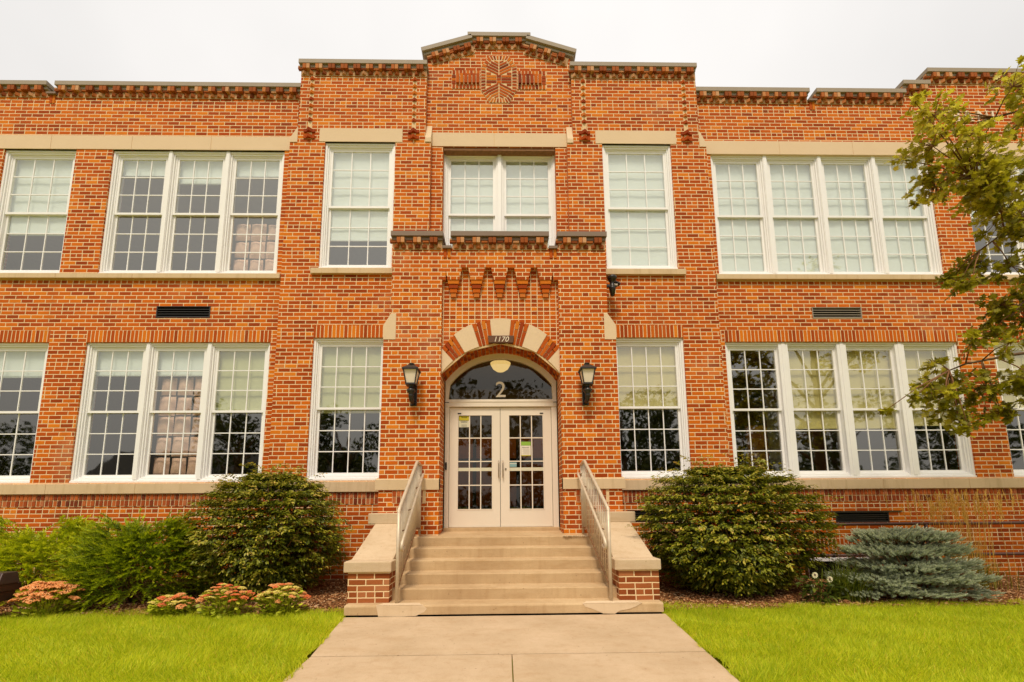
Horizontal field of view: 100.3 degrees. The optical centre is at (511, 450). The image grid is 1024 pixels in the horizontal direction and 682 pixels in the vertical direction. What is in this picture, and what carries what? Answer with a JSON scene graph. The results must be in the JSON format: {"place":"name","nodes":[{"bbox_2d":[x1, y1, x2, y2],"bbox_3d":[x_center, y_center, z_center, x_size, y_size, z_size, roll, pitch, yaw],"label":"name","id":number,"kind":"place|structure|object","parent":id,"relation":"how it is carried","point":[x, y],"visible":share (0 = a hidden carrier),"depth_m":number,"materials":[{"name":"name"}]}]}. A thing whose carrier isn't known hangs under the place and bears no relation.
{"place":"outdoors","nodes":[
{"label":"outdoors","id":0,"kind":"place"},
{"bbox_2d":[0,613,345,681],"bbox_3d":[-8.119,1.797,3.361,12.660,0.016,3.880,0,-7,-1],"label":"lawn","id":1,"kind":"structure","parent":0,"point":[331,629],"depth_m":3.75,"materials":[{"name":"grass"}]},
{"bbox_2d":[0,571,21,601],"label":"garden floodlight","id":2,"kind":"object","parent":1,"relation":"on","point":[10,583],"visible":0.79,"depth_m":5.10,"materials":[{"name":"brown metal"}]},
{"bbox_2d":[0,0,1023,99],"label":"sky","id":3,"kind":"structure","parent":0,"point":[812,44],"materials":[{"name":"white"}]},
{"bbox_2d":[0,597,1023,681],"bbox_3d":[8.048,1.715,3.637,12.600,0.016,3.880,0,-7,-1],"label":"lawn","id":4,"kind":"structure","parent":0,"point":[692,636],"depth_m":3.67,"materials":[{"name":"green plant"}]},
{"bbox_2d":[877,55,1023,437],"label":"oak tree","id":5,"kind":"object","parent":4,"relation":"on","point":[990,186],"visible":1,"depth_m":4.94,"materials":[{"name":"green plant"}]},
{"bbox_2d":[279,648,745,681],"bbox_3d":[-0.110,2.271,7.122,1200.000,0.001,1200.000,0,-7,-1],"label":"ground","id":6,"kind":"structure","parent":0,"point":[716,659],"depth_m":3.62,"materials":[{"name":"soil"}]},
{"bbox_2d":[0,579,347,616],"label":"mulch bed","id":7,"kind":"object","parent":6,"relation":"on","point":[250,603],"visible":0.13,"depth_m":5.72,"materials":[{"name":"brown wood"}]},
{"bbox_2d":[7,581,85,618],"bbox_3d":[-5.630,1.804,5.183,0.746,0.458,0.540,0,-7,-1],"label":"stonecrop","id":8,"kind":"object","parent":7,"relation":"on","point":[35,593],"visible":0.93,"depth_m":5.10,"materials":[{"name":"pink plant"}]},
{"bbox_2d":[0,514,150,606],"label":"juniper","id":9,"kind":"object","parent":7,"relation":"on","point":[36,551],"visible":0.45,"depth_m":5.90,"materials":[{"name":"green plant"}]},
{"bbox_2d":[40,507,230,612],"bbox_3d":[-4.992,1.533,5.861,2.476,1.513,1.601,0,-7,-1],"label":"juniper","id":10,"kind":"object","parent":7,"relation":"on","point":[135,537],"visible":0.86,"depth_m":5.60,"materials":[{"name":"green plant"}]},
{"bbox_2d":[146,593,199,615],"bbox_3d":[-4.126,1.881,5.195,0.564,0.283,0.392,0,-7,-1],"label":"stonecrop","id":11,"kind":"object","parent":7,"relation":"on","point":[180,601],"visible":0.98,"depth_m":5.12,"materials":[{"name":"green plant"}]},
{"bbox_2d":[167,562,219,594],"bbox_3d":[-4.604,1.721,6.281,0.986,0.719,0.942,-6,-9,35],"label":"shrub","id":12,"kind":"object","parent":7,"relation":"on","point":[195,576],"visible":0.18,"depth_m":6.12,"materials":[{"name":"green plant"}]},
{"bbox_2d":[195,583,254,618],"bbox_3d":[-3.479,1.819,5.193,0.680,0.396,0.436,0,-7,-1],"label":"stonecrop","id":13,"kind":"object","parent":7,"relation":"on","point":[240,601],"visible":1,"depth_m":5.13,"materials":[{"name":"green plant"}]},
{"bbox_2d":[172,462,353,599],"bbox_3d":[-3.459,1.142,6.229,2.448,1.928,1.797,0,-7,-1],"label":"rounded shrub","id":14,"kind":"object","parent":7,"relation":"on","point":[260,572],"visible":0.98,"depth_m":5.82,"materials":[{"name":"green plant"}]},
{"bbox_2d":[251,583,310,618],"bbox_3d":[-2.805,1.815,5.197,0.692,0.400,0.438,0,-7,-1],"label":"stonecrop","id":15,"kind":"object","parent":7,"relation":"on","point":[279,591],"visible":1,"depth_m":5.15,"materials":[{"name":"green plant"}]},
{"bbox_2d":[343,511,663,616],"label":"entrance steps","id":16,"kind":"structure","parent":6,"relation":"on","point":[480,571],"depth_m":5.59,"materials":[{"name":"concrete"}]},
{"bbox_2d":[395,460,423,602],"bbox_3d":[-1.398,1.016,5.953,0.097,1.860,1.513,0,-7,-2],"label":"handrail","id":17,"kind":"object","parent":16,"relation":"on","point":[409,525],"visible":1,"depth_m":5.79,"materials":[{"name":"metal"}]},
{"bbox_2d":[577,460,612,600],"bbox_3d":[1.126,1.003,5.996,0.114,1.860,1.512,0,-7,-4],"label":"handrail","id":18,"kind":"object","parent":16,"relation":"on","point":[586,500],"visible":1,"depth_m":5.82,"materials":[{"name":"metal"}]},
{"bbox_2d":[283,614,739,681],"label":"front walk","id":19,"kind":"structure","parent":6,"relation":"on","point":[610,648],"depth_m":3.79,"materials":[{"name":"concrete"}]},
{"bbox_2d":[0,32,1023,581],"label":"school building","id":20,"kind":"structure","parent":6,"relation":"on","point":[204,286],"depth_m":7.90,"materials":[{"name":"brick"}]},
{"bbox_2d":[0,343,48,482],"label":"window","id":21,"kind":"structure","parent":20,"relation":"in","point":[17,360],"depth_m":7.59,"materials":[{"name":"white paint"}]},
{"bbox_2d":[0,150,75,272],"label":"window","id":22,"kind":"structure","parent":20,"relation":"in","point":[35,189],"depth_m":8.04,"materials":[{"name":"white glass"}]},
{"bbox_2d":[69,343,150,482],"bbox_3d":[-6.968,-0.669,7.503,1.109,2.484,0.188,0,-7,-1],"label":"window","id":23,"kind":"structure","parent":20,"relation":"in","point":[109,360],"depth_m":7.51,"materials":[{"name":"white paint"}]},
{"bbox_2d":[98,151,172,272],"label":"window","id":24,"kind":"structure","parent":20,"relation":"in","point":[135,165],"depth_m":8.01,"materials":[{"name":"white paint"}]},
{"bbox_2d":[133,343,211,481],"bbox_3d":[-5.892,-0.670,7.560,1.109,2.484,0.266,0,-7,-1],"label":"window","id":25,"kind":"structure","parent":20,"relation":"in","point":[165,359],"depth_m":7.58,"materials":[{"name":"white paint"}]},
{"bbox_2d":[159,151,229,272],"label":"window","id":26,"kind":"structure","parent":20,"relation":"in","point":[188,168],"depth_m":8.04,"materials":[{"name":"white paint"}]},
{"bbox_2d":[198,343,269,481],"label":"window","id":27,"kind":"structure","parent":20,"relation":"in","point":[238,377],"depth_m":7.62,"materials":[{"name":"white paint"}]},
{"bbox_2d":[218,152,284,272],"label":"window","id":28,"kind":"structure","parent":20,"relation":"in","point":[242,165],"depth_m":8.08,"materials":[{"name":"white paint"}]},
{"bbox_2d":[307,338,382,480],"bbox_3d":[-2.841,-0.727,7.477,1.300,2.517,0.188,0,-7,-1],"label":"window","id":29,"kind":"structure","parent":20,"relation":"in","point":[347,372],"depth_m":7.56,"materials":[{"name":"white glass"}]},
{"bbox_2d":[319,143,394,267],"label":"window","id":30,"kind":"structure","parent":20,"relation":"in","point":[358,188],"depth_m":8.03,"materials":[{"name":"white glass"}]},
{"bbox_2d":[402,363,420,405],"bbox_3d":[-1.597,-1.068,6.813,0.256,0.663,0.343,0,-7,-1],"label":"wall lantern","id":31,"kind":"object","parent":20,"relation":"attached to","point":[411,372],"depth_m":6.70,"materials":[{"name":"black metal"}]},
{"bbox_2d":[459,416,468,426],"bbox_3d":[-0.838,-0.515,7.468,0.177,0.226,0.006,0,-7,-1],"label":"security notice","id":32,"kind":"object","parent":20,"relation":"attached to","point":[463,423],"visible":1,"depth_m":7.47,"materials":[{"name":"paper"}]},
{"bbox_2d":[443,154,500,245],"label":"window","id":33,"kind":"structure","parent":20,"relation":"in","point":[472,184],"depth_m":8.30,"materials":[{"name":"white glass"}]},
{"bbox_2d":[449,408,499,526],"bbox_3d":[-0.642,0.273,7.344,0.874,2.067,0.114,0,-7,-1],"label":"door","id":34,"kind":"structure","parent":20,"relation":"in","point":[469,517],"depth_m":7.34,"materials":[{"name":"paint"}]},
{"bbox_2d":[490,360,510,372],"bbox_3d":[-0.228,-1.884,8.423,0.400,0.690,0.400,0,-7,-1],"label":"ceiling lamp","id":35,"kind":"object","parent":20,"relation":"hanging from","point":[500,366],"visible":0.9,"depth_m":8.27,"materials":[{"name":"glass"}]},
{"bbox_2d":[445,353,555,398],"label":"transom window","id":36,"kind":"structure","parent":20,"relation":"in","point":[491,357],"depth_m":7.57,"materials":[{"name":"paint"}]},
{"bbox_2d":[488,336,513,343],"bbox_3d":[-0.185,-1.851,7.151,0.436,0.123,0.073,0,-7,-1],"label":"house number sign","id":37,"kind":"object","parent":20,"relation":"attached to","point":[500,339],"visible":1,"depth_m":7.12,"materials":[{"name":"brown wood"}]},
{"bbox_2d":[521,442,530,455],"bbox_3d":[0.242,-0.027,7.422,0.166,0.250,0.006,0,-7,-1],"label":"welcome notice","id":38,"kind":"object","parent":20,"relation":"attached to","point":[525,448],"visible":1,"depth_m":7.42,"materials":[{"name":"white paper"}]},
{"bbox_2d":[500,407,552,526],"bbox_3d":[0.246,0.269,7.359,0.885,2.067,0.114,0,-7,-1],"label":"door","id":39,"kind":"structure","parent":20,"relation":"in","point":[543,517],"depth_m":7.36,"materials":[{"name":"paint"}]},
{"bbox_2d":[510,462,516,466],"bbox_3d":[0.021,0.247,7.383,0.120,0.080,0.004,0,-7,-1],"label":"door sticker","id":40,"kind":"object","parent":39,"relation":"attached to","point":[513,464],"depth_m":7.38,"materials":[{"name":"white paper"}]},
{"bbox_2d":[501,154,555,246],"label":"window","id":41,"kind":"structure","parent":20,"relation":"in","point":[528,200],"depth_m":8.32,"materials":[{"name":"white glass"}]},
{"bbox_2d":[578,362,596,405],"bbox_3d":[1.203,-1.082,6.860,0.256,0.663,0.343,0,-7,-1],"label":"wall lantern","id":42,"kind":"object","parent":20,"relation":"attached to","point":[586,371],"depth_m":6.75,"materials":[{"name":"black metal"}]},
{"bbox_2d":[606,274,619,295],"bbox_3d":[1.725,-2.891,7.487,0.334,0.375,0.170,0,-7,-1],"label":"security light","id":43,"kind":"object","parent":20,"relation":"attached to","point":[613,282],"visible":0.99,"depth_m":7.45,"materials":[{"name":"black metal"}]},
{"bbox_2d":[602,145,677,268],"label":"window","id":44,"kind":"structure","parent":20,"relation":"in","point":[639,205],"depth_m":8.10,"materials":[{"name":"white glass"}]},
{"bbox_2d":[616,338,690,478],"bbox_3d":[2.420,-0.753,7.567,1.305,2.517,0.188,0,-7,-1],"label":"window","id":45,"kind":"structure","parent":20,"relation":"in","point":[650,371],"depth_m":7.66,"materials":[{"name":"white glass"}]},
{"bbox_2d":[710,156,776,273],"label":"window","id":46,"kind":"structure","parent":20,"relation":"in","point":[742,207],"depth_m":8.21,"materials":[{"name":"white glass"}]},
{"bbox_2d":[725,342,799,477],"bbox_3d":[4.446,-0.727,7.698,1.160,2.484,0.188,0,-7,-1],"label":"window","id":47,"kind":"structure","parent":20,"relation":"in","point":[786,422],"depth_m":7.68,"materials":[{"name":"white paint"}]},
{"bbox_2d":[745,375,782,470],"bbox_3d":[5.669,-0.100,9.470,0.940,3.240,0.070,0,-7,-1],"label":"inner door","id":48,"kind":"structure","parent":20,"relation":"in","point":[768,381],"depth_m":9.47,"materials":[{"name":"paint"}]},
{"bbox_2d":[766,156,832,273],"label":"window","id":49,"kind":"structure","parent":20,"relation":"in","point":[796,187],"depth_m":8.23,"materials":[{"name":"white glass"}]},
{"bbox_2d":[785,342,859,477],"bbox_3d":[5.521,-0.733,7.716,1.160,2.484,0.188,0,-7,-1],"label":"window","id":50,"kind":"structure","parent":20,"relation":"in","point":[819,373],"depth_m":7.76,"materials":[{"name":"white paint"}]},
{"bbox_2d":[809,557,869,578],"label":"basement window","id":51,"kind":"structure","parent":20,"relation":"in","point":[826,561],"depth_m":7.24,"materials":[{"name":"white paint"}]},
{"bbox_2d":[820,156,888,273],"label":"window","id":52,"kind":"structure","parent":20,"relation":"in","point":[851,191],"depth_m":8.25,"materials":[{"name":"white glass"}]},
{"bbox_2d":[843,342,920,477],"bbox_3d":[6.596,-0.738,7.734,1.160,2.484,0.188,0,-7,-1],"label":"window","id":53,"kind":"structure","parent":20,"relation":"in","point":[878,378],"depth_m":7.78,"materials":[{"name":"white paint"}]},
{"bbox_2d":[874,157,942,273],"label":"window","id":54,"kind":"structure","parent":20,"relation":"in","point":[911,238],"depth_m":8.26,"materials":[{"name":"white glass"}]},
{"bbox_2d":[901,342,976,477],"bbox_3d":[7.628,-0.744,7.752,1.075,2.484,0.188,0,-7,-1],"label":"window","id":55,"kind":"structure","parent":20,"relation":"in","point":[916,353],"depth_m":7.80,"materials":[{"name":"white paint"}]},
{"bbox_2d":[948,110,994,121],"bbox_3d":[9.061,-6.587,8.424,0.928,0.246,0.023,0,-7,-1],"label":"stone lettering","id":56,"kind":"object","parent":20,"relation":"attached to","point":[979,112],"visible":0.41,"depth_m":8.42},
{"bbox_2d":[964,157,1023,274],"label":"window","id":57,"kind":"structure","parent":20,"relation":"in","point":[1020,245],"depth_m":8.20,"materials":[{"name":"white paint"}]},
{"bbox_2d":[993,342,1023,476],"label":"window","id":58,"kind":"structure","parent":20,"relation":"in","point":[1019,359],"depth_m":7.87,"materials":[{"name":"white paint"}]},
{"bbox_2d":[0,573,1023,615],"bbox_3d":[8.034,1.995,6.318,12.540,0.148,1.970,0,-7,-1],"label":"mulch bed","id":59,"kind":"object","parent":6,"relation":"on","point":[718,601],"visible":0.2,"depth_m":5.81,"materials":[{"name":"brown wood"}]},
{"bbox_2d":[628,453,846,597],"bbox_3d":[3.169,1.067,6.230,3.220,2.062,1.847,0,-7,-1],"label":"rounded shrub","id":60,"kind":"object","parent":59,"relation":"on","point":[735,574],"visible":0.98,"depth_m":5.80,"materials":[{"name":"green plant"}]},
{"bbox_2d":[795,568,846,604],"bbox_3d":[3.968,1.790,5.518,0.576,0.514,0.460,0,-7,-1],"label":"coneflower","id":61,"kind":"object","parent":59,"relation":"on","point":[830,582],"visible":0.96,"depth_m":5.47,"materials":[{"name":"green plant"}]},
{"bbox_2d":[805,553,889,602],"bbox_3d":[4.425,1.687,5.655,1.116,0.596,1.056,-3,-8,21],"label":"grass clump","id":62,"kind":"object","parent":59,"relation":"on","point":[848,585],"visible":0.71,"depth_m":5.56,"materials":[{"name":"green plant"}]},
{"bbox_2d":[786,521,1023,580],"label":"pipe railing","id":63,"kind":"object","parent":59,"relation":"on","point":[925,524],"visible":0.42,"depth_m":7.07,"materials":[{"name":"black metal"}]},
{"bbox_2d":[824,524,1005,600],"bbox_3d":[5.328,1.515,5.782,2.183,1.033,1.094,0,-7,-1],"label":"blue spruce","id":64,"kind":"object","parent":59,"relation":"on","point":[913,579],"visible":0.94,"depth_m":5.57,"materials":[{"name":"plant"}]},
{"bbox_2d":[885,488,1023,589],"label":"feather reed grass","id":65,"kind":"object","parent":59,"relation":"on","point":[954,505],"depth_m":6.52,"materials":[{"name":"beige plant"}]}
]}

